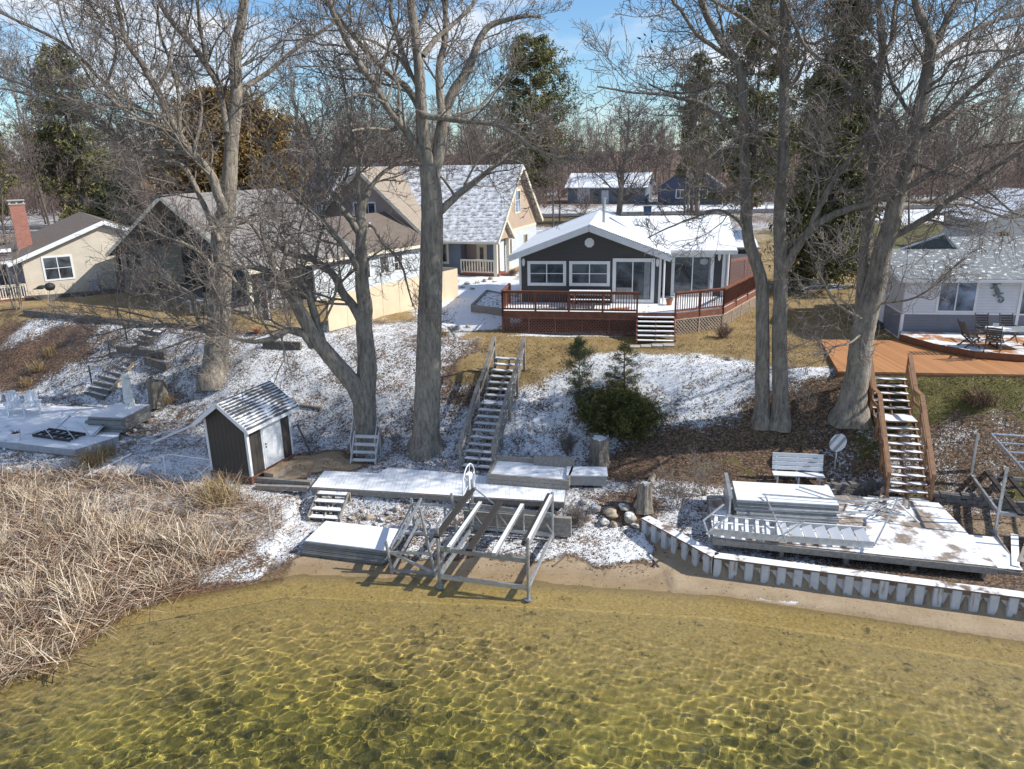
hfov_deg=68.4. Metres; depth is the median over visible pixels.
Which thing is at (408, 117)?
bare tree
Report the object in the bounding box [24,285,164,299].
timber edging
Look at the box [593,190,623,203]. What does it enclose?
dark doors
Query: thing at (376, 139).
bare tree
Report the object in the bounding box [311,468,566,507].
boardwalk
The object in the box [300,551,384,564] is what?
dock section
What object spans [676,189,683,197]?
window
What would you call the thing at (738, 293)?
wooden deck
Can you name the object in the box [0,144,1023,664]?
ground
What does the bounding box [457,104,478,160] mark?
bare tree
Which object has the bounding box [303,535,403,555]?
dock section
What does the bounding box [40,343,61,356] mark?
grass clump
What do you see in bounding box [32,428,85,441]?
dock ladder
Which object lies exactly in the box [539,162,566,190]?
bare tree
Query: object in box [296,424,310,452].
leaning plank
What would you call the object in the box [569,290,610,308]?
picnic table
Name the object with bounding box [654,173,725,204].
blue house
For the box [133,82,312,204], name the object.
cedar tree
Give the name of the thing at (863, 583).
sheet pile wall
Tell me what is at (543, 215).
road
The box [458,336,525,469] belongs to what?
grey stair
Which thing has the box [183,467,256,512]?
grass clump
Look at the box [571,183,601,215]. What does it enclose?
bare tree
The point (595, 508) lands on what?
boulder
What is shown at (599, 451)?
tree stump
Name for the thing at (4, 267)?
window
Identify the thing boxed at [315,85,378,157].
bare tree
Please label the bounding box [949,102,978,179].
bare tree
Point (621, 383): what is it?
young spruce tree
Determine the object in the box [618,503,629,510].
boulder
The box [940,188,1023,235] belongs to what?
white garage
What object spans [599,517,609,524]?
boulder
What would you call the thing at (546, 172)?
bare tree
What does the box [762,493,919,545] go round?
handrail frame
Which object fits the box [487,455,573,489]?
dock section
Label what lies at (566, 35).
sky
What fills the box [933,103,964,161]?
bare tree
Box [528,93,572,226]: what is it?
bare tree
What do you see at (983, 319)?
folding chair
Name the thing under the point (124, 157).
bare tree
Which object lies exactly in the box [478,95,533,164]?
bare tree
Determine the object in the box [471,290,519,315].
timber planter
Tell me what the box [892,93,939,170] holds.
bare tree
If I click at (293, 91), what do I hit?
bare tree
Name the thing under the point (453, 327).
boulder
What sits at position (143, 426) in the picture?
boulder
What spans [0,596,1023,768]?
lake water
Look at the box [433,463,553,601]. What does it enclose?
boat lift
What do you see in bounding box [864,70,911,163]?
bare tree
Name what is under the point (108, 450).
grass clump
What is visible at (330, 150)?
bare tree
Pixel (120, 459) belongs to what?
ground pipe
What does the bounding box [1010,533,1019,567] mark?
plank
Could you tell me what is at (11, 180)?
pine tree
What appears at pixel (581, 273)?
window
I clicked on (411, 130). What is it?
bare tree
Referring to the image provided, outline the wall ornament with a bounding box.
[991,283,1003,302]
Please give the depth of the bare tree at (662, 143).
169.62 m
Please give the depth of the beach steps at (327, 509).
27.02 m
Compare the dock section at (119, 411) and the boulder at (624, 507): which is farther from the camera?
the dock section at (119, 411)
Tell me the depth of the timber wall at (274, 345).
36.30 m
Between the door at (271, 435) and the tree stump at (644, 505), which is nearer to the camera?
the tree stump at (644, 505)
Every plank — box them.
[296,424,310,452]
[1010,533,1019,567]
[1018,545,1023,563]
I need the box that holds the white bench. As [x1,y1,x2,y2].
[772,452,824,485]
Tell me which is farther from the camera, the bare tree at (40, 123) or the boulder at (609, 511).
the bare tree at (40, 123)
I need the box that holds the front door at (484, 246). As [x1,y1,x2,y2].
[476,244,486,269]
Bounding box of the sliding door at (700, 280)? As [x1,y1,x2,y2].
[670,254,714,295]
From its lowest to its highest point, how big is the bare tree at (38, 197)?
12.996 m
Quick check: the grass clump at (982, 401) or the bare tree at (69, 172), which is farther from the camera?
the bare tree at (69, 172)
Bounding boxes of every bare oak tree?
[237,0,636,461]
[551,0,872,430]
[610,0,1023,432]
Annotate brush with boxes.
[3,166,1023,218]
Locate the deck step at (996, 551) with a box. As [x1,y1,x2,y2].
[970,535,1022,574]
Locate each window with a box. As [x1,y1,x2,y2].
[0,264,11,285]
[40,254,75,281]
[124,253,143,269]
[353,202,375,214]
[368,256,371,278]
[378,255,389,274]
[392,254,403,271]
[443,243,448,263]
[515,189,520,213]
[523,232,527,242]
[527,261,565,285]
[569,261,609,285]
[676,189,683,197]
[935,283,979,312]
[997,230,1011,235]
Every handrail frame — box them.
[703,504,804,540]
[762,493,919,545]
[769,486,905,516]
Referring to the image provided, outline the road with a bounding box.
[0,205,952,228]
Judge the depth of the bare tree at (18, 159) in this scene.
169.66 m
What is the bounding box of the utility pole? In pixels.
[685,168,690,215]
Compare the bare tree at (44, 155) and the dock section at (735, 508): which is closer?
the dock section at (735, 508)
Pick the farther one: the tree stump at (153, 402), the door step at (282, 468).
the tree stump at (153, 402)
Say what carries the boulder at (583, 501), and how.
on the ground at (962, 630)
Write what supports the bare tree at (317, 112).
on the ground at (962, 630)
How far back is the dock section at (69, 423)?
33.74 m
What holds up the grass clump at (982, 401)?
on the ground at (962, 630)
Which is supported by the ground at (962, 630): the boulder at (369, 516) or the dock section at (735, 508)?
the boulder at (369, 516)
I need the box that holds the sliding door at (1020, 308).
[1013,283,1023,333]
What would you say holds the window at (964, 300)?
in the white grey house at (965, 304)
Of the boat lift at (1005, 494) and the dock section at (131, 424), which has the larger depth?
the dock section at (131, 424)
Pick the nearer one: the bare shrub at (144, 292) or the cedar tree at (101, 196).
the bare shrub at (144, 292)
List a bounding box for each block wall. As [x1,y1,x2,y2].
[821,480,881,494]
[928,490,1023,512]
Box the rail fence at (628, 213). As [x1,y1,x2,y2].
[627,211,654,215]
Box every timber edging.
[23,310,150,323]
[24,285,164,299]
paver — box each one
[630,345,640,348]
[641,344,651,347]
[652,344,662,347]
[663,343,673,346]
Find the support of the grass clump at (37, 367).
on the ground at (962, 630)
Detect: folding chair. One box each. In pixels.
[957,319,982,347]
[972,313,992,342]
[983,325,1003,354]
[999,313,1018,342]
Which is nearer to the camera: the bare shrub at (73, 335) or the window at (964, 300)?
the window at (964, 300)
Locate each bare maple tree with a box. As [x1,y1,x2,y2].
[130,12,465,454]
[735,0,1023,429]
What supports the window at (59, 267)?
in the cream house at (58, 252)
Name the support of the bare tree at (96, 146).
on the ground at (962, 630)
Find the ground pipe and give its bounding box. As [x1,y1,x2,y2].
[39,453,131,494]
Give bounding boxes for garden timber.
[254,476,312,485]
[255,484,309,491]
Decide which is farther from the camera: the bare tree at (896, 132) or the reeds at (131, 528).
the bare tree at (896, 132)
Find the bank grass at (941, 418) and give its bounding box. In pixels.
[765,372,1023,499]
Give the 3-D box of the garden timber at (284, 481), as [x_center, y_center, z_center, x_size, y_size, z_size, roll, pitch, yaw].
[-8.705,3.675,28.619,2.528,0.326,0.170,4,18,18]
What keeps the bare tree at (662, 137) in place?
on the ground at (962, 630)
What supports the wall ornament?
attached to the white grey house at (965, 304)
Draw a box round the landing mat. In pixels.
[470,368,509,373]
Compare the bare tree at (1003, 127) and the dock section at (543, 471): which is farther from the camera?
the bare tree at (1003, 127)
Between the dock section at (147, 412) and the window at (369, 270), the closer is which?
the dock section at (147, 412)
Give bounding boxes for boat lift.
[384,493,457,577]
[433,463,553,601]
[970,433,1023,539]
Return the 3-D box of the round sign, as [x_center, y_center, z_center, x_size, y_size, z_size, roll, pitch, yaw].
[11.697,2.482,27.178,0.690,1.525,0.073,-5,17,-11]
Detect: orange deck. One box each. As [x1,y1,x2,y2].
[820,339,1023,377]
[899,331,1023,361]
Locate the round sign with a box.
[829,434,846,467]
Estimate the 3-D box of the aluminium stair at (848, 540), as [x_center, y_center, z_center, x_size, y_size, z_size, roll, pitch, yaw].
[9.489,4.563,23.010,2.670,0.200,0.990,2,17,11]
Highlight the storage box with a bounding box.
[567,466,607,485]
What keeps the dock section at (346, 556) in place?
on the dock section at (329, 557)
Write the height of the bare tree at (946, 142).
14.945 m
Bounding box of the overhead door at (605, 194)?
[577,189,608,203]
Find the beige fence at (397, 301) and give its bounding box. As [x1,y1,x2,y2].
[326,267,457,330]
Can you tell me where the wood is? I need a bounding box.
[0,99,1023,201]
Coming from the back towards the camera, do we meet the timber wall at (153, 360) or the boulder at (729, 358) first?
the timber wall at (153, 360)
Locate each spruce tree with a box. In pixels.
[601,338,644,390]
[764,0,901,292]
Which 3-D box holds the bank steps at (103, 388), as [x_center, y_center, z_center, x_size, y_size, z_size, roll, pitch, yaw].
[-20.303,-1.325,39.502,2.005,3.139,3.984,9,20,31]
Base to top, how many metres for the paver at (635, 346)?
0.080 m
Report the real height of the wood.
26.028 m
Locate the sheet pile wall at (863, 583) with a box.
[641,516,1023,616]
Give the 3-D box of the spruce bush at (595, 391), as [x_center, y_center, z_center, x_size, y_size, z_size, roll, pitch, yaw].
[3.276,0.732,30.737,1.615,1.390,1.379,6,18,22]
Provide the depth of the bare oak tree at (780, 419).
24.56 m
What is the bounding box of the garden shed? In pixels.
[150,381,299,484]
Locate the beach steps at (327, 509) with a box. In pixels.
[306,490,350,521]
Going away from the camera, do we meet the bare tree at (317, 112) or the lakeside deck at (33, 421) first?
the lakeside deck at (33, 421)
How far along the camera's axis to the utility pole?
89.61 m
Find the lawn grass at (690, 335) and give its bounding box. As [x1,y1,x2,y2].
[230,297,988,387]
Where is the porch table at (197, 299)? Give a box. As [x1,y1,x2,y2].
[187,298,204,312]
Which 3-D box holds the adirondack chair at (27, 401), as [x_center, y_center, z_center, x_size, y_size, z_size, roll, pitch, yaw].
[-23.120,0.884,36.238,0.860,1.081,0.997,-10,19,-27]
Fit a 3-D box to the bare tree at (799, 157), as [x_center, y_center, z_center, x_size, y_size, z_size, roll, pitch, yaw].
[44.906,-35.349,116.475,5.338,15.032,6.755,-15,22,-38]
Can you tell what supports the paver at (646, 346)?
on the ground at (962, 630)
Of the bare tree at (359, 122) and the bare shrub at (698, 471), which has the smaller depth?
the bare shrub at (698, 471)
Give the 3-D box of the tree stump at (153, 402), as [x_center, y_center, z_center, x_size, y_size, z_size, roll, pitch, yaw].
[-17.076,0.283,36.407,1.095,1.517,1.111,-1,17,0]
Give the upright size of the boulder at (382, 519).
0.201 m
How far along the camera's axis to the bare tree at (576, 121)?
146.21 m
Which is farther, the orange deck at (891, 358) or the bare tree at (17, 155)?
the bare tree at (17, 155)
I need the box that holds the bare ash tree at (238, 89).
[0,0,379,405]
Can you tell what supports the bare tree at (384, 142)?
on the ground at (962, 630)
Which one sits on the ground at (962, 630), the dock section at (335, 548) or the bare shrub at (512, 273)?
the bare shrub at (512, 273)
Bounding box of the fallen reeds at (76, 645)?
[0,458,299,696]
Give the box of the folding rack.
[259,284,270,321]
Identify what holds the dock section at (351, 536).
on the dock section at (335, 548)
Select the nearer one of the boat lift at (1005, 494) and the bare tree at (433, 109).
the boat lift at (1005, 494)
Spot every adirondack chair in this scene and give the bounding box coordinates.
[3,390,24,416]
[20,390,41,416]
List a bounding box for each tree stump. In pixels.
[146,375,168,408]
[588,433,609,469]
[635,479,653,514]
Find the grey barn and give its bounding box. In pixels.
[564,172,655,203]
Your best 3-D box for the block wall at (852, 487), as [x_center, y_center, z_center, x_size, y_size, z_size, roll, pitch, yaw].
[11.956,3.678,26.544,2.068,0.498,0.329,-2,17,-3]
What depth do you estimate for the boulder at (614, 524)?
25.72 m
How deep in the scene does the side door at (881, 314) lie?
35.79 m
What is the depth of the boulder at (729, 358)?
31.20 m
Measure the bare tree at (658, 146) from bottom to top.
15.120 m
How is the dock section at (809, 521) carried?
on the lakeside deck at (938, 536)
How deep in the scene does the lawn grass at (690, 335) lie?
34.99 m
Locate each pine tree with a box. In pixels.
[0,125,27,215]
[3,40,129,221]
[482,32,593,189]
[559,335,597,406]
[663,49,728,215]
[696,0,812,215]
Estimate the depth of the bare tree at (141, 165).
149.43 m
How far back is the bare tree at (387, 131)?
141.38 m
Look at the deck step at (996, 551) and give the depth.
22.62 m
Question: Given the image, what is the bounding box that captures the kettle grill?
[33,282,56,300]
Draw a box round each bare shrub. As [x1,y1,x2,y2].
[62,326,85,342]
[103,329,121,348]
[137,287,150,297]
[387,429,402,445]
[464,261,478,270]
[508,268,517,275]
[554,431,580,455]
[560,502,594,529]
[653,461,705,511]
[681,439,730,500]
[713,321,734,338]
[788,384,824,412]
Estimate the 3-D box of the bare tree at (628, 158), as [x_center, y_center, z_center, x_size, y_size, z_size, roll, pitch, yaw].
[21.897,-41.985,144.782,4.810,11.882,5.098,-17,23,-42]
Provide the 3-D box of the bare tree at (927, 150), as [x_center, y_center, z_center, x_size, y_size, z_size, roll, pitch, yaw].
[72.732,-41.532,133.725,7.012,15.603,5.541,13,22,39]
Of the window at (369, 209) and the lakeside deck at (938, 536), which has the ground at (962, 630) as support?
the lakeside deck at (938, 536)
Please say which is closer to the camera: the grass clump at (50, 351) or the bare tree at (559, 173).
the grass clump at (50, 351)
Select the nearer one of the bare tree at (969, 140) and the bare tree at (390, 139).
the bare tree at (969, 140)
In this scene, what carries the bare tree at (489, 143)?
on the ground at (962, 630)
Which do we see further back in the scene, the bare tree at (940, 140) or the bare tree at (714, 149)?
the bare tree at (940, 140)
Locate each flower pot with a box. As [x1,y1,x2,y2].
[9,430,20,441]
[252,327,261,332]
[666,298,672,304]
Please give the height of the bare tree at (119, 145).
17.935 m
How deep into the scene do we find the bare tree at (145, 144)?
106.71 m
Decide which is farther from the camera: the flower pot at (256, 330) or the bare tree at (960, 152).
the bare tree at (960, 152)
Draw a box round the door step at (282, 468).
[263,461,291,477]
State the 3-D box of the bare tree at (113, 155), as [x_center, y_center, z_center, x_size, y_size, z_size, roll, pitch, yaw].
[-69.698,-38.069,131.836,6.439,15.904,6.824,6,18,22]
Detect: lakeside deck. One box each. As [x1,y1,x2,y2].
[0,404,119,457]
[706,495,997,577]
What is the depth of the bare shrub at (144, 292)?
47.64 m
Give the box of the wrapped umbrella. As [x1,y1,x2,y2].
[121,370,135,406]
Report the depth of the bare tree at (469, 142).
134.25 m
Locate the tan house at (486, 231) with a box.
[319,164,543,276]
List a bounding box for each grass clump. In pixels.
[18,375,32,386]
[19,358,44,371]
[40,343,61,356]
[62,442,116,469]
[90,440,125,456]
[161,394,180,404]
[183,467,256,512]
[190,468,233,499]
[441,330,448,336]
[950,381,1012,412]
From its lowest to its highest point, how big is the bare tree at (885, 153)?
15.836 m
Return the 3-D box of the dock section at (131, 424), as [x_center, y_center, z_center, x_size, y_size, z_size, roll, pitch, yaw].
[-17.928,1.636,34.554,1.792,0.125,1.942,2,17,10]
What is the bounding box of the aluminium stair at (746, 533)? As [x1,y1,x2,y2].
[709,514,783,541]
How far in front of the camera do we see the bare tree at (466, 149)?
112.83 m
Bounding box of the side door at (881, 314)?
[878,283,887,322]
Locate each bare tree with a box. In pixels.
[0,24,47,199]
[0,69,80,224]
[0,117,18,199]
[0,129,35,244]
[1,88,85,213]
[2,140,21,201]
[3,111,45,212]
[4,133,25,200]
[6,133,30,201]
[6,141,34,208]
[7,113,57,222]
[11,88,76,198]
[12,134,46,223]
[19,139,34,198]
[26,136,46,209]
[38,65,108,211]
[39,114,86,208]
[67,95,113,202]
[77,81,151,200]
[89,49,162,191]
[100,136,131,178]
[108,118,137,200]
[109,113,127,181]
[109,130,139,182]
[119,89,166,192]
[130,117,159,199]
[130,126,153,198]
[143,95,180,187]
[160,60,204,143]
[251,78,293,188]
[264,28,320,209]
[283,139,315,198]
[288,132,314,198]
[290,76,347,198]
[293,120,330,206]
[297,115,331,205]
[312,57,391,166]
[312,116,350,186]
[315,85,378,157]
[320,92,366,195]
[324,116,353,176]
[330,89,380,169]
[334,108,374,166]
[351,72,396,166]
[357,85,388,160]
[360,110,387,166]
[366,107,413,166]
[374,109,400,161]
[383,120,405,161]
[384,90,416,165]
[387,96,415,166]
[393,106,415,165]
[413,95,447,163]
[414,37,517,164]
[428,102,464,165]
[447,108,484,164]
[454,107,485,164]
[455,101,486,164]
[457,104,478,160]
[462,126,488,164]
[472,87,517,164]
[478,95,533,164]
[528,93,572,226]
[538,120,557,203]
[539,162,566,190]
[540,142,576,220]
[560,111,584,174]
[564,126,591,173]
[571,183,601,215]
[576,120,607,172]
[581,81,668,215]
[587,137,603,170]
[612,137,634,172]
[622,105,667,184]
[629,115,664,171]
[634,130,652,170]
[639,108,679,187]
[648,120,673,186]
[649,108,678,180]
[650,116,673,179]
[672,88,725,215]
[691,120,721,172]
[788,113,810,191]
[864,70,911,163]
[866,102,899,190]
[881,96,912,190]
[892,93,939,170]
[917,107,943,192]
[920,80,961,199]
[923,135,940,186]
[928,111,946,158]
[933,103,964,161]
[936,118,954,181]
[941,50,997,208]
[944,120,979,200]
[949,22,1023,187]
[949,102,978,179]
[949,108,987,179]
[981,136,1009,186]
[999,100,1023,175]
[1015,138,1023,187]
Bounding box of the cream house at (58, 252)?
[0,199,184,301]
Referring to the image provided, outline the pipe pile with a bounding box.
[846,488,910,515]
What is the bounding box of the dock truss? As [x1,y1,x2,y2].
[443,501,524,536]
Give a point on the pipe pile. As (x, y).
(884, 504)
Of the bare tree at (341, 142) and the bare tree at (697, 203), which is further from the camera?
the bare tree at (697, 203)
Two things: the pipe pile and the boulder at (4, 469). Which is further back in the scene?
the boulder at (4, 469)
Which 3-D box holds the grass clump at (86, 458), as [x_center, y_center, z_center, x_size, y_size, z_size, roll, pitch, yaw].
[-17.047,2.917,30.695,2.176,1.014,2.413,-12,20,-33]
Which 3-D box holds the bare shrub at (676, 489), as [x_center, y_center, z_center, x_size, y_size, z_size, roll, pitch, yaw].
[5.656,3.460,25.970,1.351,1.803,2.067,-16,22,-40]
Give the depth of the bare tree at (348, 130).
82.27 m
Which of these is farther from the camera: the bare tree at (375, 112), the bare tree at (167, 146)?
the bare tree at (375, 112)
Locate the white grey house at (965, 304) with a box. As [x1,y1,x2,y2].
[849,233,1023,338]
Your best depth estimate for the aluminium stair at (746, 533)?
23.31 m
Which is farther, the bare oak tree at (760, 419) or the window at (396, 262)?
the window at (396, 262)
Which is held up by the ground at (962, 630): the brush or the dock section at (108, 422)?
the brush
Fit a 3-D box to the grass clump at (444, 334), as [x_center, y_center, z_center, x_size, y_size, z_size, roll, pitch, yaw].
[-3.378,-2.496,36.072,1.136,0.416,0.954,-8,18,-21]
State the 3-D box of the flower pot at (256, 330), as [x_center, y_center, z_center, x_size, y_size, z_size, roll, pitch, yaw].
[-12.793,-2.730,37.855,0.540,0.200,0.526,-1,17,0]
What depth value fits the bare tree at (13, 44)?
140.35 m
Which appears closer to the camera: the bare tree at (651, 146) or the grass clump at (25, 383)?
the grass clump at (25, 383)
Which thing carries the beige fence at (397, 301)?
on the ground at (962, 630)
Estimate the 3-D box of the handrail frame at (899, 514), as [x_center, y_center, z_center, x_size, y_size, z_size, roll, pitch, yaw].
[10.280,3.836,24.424,4.463,0.514,1.559,-1,17,0]
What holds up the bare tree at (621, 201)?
on the ground at (962, 630)
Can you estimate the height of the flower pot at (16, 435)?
0.543 m
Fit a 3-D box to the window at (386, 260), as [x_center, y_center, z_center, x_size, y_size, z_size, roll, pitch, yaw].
[-8.478,-7.950,49.922,0.080,1.250,0.950,11,21,35]
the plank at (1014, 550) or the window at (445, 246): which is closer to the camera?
the plank at (1014, 550)
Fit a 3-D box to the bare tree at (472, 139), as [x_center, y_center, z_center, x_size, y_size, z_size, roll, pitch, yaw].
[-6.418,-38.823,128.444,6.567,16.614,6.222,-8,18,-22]
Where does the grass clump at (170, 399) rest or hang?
on the ground at (962, 630)
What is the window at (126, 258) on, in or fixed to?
in the cream house at (58, 252)
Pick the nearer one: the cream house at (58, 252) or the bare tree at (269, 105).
the cream house at (58, 252)
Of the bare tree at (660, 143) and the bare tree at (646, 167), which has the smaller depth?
the bare tree at (646, 167)
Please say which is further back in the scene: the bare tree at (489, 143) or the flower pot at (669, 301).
the bare tree at (489, 143)
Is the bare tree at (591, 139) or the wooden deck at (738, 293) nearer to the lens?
the wooden deck at (738, 293)
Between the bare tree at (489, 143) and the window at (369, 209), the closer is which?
the window at (369, 209)
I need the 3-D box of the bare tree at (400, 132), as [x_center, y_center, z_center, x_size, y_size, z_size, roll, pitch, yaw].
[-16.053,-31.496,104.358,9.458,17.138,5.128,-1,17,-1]
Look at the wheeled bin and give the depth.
98.14 m
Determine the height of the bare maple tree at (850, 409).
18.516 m
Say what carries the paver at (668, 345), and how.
on the ground at (962, 630)
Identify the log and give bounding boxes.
[300,403,321,409]
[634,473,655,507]
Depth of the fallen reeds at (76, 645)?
24.47 m
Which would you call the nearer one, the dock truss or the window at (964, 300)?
the dock truss
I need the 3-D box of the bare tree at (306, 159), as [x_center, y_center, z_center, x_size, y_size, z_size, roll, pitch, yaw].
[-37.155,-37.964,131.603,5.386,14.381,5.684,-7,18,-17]
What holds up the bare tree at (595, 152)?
on the ground at (962, 630)
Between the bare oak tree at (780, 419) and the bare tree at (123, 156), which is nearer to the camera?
the bare oak tree at (780, 419)
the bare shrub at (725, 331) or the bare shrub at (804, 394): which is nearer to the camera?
the bare shrub at (804, 394)
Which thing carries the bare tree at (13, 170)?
on the ground at (962, 630)
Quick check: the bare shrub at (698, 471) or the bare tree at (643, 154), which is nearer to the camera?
the bare shrub at (698, 471)
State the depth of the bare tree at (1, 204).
70.02 m
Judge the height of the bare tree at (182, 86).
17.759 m
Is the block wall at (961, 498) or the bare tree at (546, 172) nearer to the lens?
the block wall at (961, 498)
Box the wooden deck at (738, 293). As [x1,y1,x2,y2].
[501,253,761,343]
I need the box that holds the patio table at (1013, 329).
[985,326,1023,348]
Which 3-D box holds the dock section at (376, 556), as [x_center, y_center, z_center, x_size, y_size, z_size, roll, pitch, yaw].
[-5.290,5.237,24.997,2.975,0.101,1.462,3,18,14]
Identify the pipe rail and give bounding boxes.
[163,454,209,480]
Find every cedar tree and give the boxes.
[76,180,147,224]
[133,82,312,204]
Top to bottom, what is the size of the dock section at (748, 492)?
0.094 m
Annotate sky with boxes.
[0,0,1023,161]
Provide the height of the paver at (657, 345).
0.080 m
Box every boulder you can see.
[0,467,11,474]
[126,439,136,443]
[139,423,147,428]
[365,513,372,519]
[379,516,385,521]
[447,325,460,329]
[580,499,586,503]
[590,505,600,512]
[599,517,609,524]
[603,506,617,517]
[610,521,620,527]
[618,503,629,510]
[624,510,636,523]
[630,523,640,528]
[725,356,733,360]
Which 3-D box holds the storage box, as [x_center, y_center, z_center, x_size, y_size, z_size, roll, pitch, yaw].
[2.745,3.360,27.611,1.477,0.420,0.800,0,17,4]
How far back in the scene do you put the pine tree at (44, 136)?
74.29 m
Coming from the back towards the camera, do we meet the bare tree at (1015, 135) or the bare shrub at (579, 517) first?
the bare tree at (1015, 135)
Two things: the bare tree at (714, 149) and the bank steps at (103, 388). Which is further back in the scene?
the bare tree at (714, 149)
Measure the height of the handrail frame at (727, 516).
0.344 m
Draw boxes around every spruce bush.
[573,388,601,408]
[574,383,674,442]
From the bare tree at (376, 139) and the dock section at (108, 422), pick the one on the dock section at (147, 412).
the dock section at (108, 422)
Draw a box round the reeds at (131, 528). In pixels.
[0,472,235,676]
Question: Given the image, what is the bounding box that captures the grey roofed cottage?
[105,188,420,314]
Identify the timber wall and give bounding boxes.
[115,346,166,358]
[143,356,169,370]
[262,340,301,349]
[464,510,571,536]
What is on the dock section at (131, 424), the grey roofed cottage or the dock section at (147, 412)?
the dock section at (147, 412)
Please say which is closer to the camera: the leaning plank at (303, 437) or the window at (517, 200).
the leaning plank at (303, 437)
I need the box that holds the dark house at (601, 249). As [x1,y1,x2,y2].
[508,198,758,323]
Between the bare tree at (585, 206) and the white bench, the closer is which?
the white bench
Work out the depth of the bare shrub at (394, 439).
31.11 m
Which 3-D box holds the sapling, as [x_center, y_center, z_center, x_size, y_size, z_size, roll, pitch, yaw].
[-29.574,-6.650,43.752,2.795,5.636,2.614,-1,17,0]
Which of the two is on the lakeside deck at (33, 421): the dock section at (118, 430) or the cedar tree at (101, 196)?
the dock section at (118, 430)
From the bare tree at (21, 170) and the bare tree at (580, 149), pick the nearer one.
the bare tree at (21, 170)
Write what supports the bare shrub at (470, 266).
on the ground at (962, 630)
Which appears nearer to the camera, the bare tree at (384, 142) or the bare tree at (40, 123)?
the bare tree at (384, 142)
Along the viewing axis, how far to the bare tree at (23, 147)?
127.80 m
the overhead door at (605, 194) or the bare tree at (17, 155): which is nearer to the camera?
the overhead door at (605, 194)
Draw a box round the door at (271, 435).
[261,420,282,467]
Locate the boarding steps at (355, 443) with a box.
[350,415,381,463]
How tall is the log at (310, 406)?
0.201 m
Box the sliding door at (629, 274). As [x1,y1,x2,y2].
[612,258,654,302]
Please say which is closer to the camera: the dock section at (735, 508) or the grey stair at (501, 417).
the dock section at (735, 508)
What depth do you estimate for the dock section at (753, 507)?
24.34 m
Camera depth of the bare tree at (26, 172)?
151.39 m
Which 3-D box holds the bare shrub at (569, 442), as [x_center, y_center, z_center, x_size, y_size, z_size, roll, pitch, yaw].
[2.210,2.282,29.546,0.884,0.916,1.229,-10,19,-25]
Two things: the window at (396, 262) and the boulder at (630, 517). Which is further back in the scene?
the window at (396, 262)
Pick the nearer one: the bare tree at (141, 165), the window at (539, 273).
the window at (539, 273)
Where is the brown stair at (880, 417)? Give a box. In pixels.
[868,353,936,501]
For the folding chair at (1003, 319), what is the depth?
31.47 m
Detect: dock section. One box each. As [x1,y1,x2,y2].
[55,415,103,436]
[85,409,146,424]
[88,403,149,420]
[88,410,150,426]
[99,417,149,432]
[103,413,151,428]
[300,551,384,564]
[302,537,402,559]
[302,540,402,562]
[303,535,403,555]
[305,521,402,552]
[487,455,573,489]
[723,472,732,514]
[731,481,838,507]
[731,489,836,516]
[731,500,836,524]
[732,487,838,510]
[735,511,838,521]
[736,504,839,513]
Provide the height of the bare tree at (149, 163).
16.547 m
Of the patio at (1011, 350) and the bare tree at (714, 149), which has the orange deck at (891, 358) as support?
the patio at (1011, 350)
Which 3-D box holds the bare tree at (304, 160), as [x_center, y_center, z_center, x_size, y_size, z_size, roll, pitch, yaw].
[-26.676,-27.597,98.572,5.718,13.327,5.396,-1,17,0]
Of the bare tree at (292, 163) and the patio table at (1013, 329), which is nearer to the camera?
the patio table at (1013, 329)
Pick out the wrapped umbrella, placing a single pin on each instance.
(127, 388)
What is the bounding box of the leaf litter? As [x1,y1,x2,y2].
[0,288,1023,612]
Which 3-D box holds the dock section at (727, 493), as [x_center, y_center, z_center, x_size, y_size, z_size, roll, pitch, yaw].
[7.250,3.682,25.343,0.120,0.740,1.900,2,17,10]
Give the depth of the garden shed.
28.94 m
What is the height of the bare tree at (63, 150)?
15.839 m
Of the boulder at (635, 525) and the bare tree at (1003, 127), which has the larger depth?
the bare tree at (1003, 127)
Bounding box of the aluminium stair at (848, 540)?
[775,520,873,547]
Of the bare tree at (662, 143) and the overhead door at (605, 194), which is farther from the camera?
the bare tree at (662, 143)
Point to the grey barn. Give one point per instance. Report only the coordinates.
(611, 196)
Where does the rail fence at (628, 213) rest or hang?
on the ground at (962, 630)
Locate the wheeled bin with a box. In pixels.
[643,206,651,215]
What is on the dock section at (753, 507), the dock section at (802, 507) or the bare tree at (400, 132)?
the dock section at (802, 507)
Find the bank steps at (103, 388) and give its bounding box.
[83,325,160,400]
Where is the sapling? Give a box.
[0,220,32,309]
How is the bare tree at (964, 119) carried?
on the ground at (962, 630)
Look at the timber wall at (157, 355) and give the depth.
38.96 m
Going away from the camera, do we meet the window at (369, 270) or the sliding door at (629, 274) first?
the sliding door at (629, 274)
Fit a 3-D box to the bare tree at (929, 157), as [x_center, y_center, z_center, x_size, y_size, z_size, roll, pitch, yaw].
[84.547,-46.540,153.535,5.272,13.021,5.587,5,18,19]
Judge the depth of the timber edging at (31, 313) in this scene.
43.00 m
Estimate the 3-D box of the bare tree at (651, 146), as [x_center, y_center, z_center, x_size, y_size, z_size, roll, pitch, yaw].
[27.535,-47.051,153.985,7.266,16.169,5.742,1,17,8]

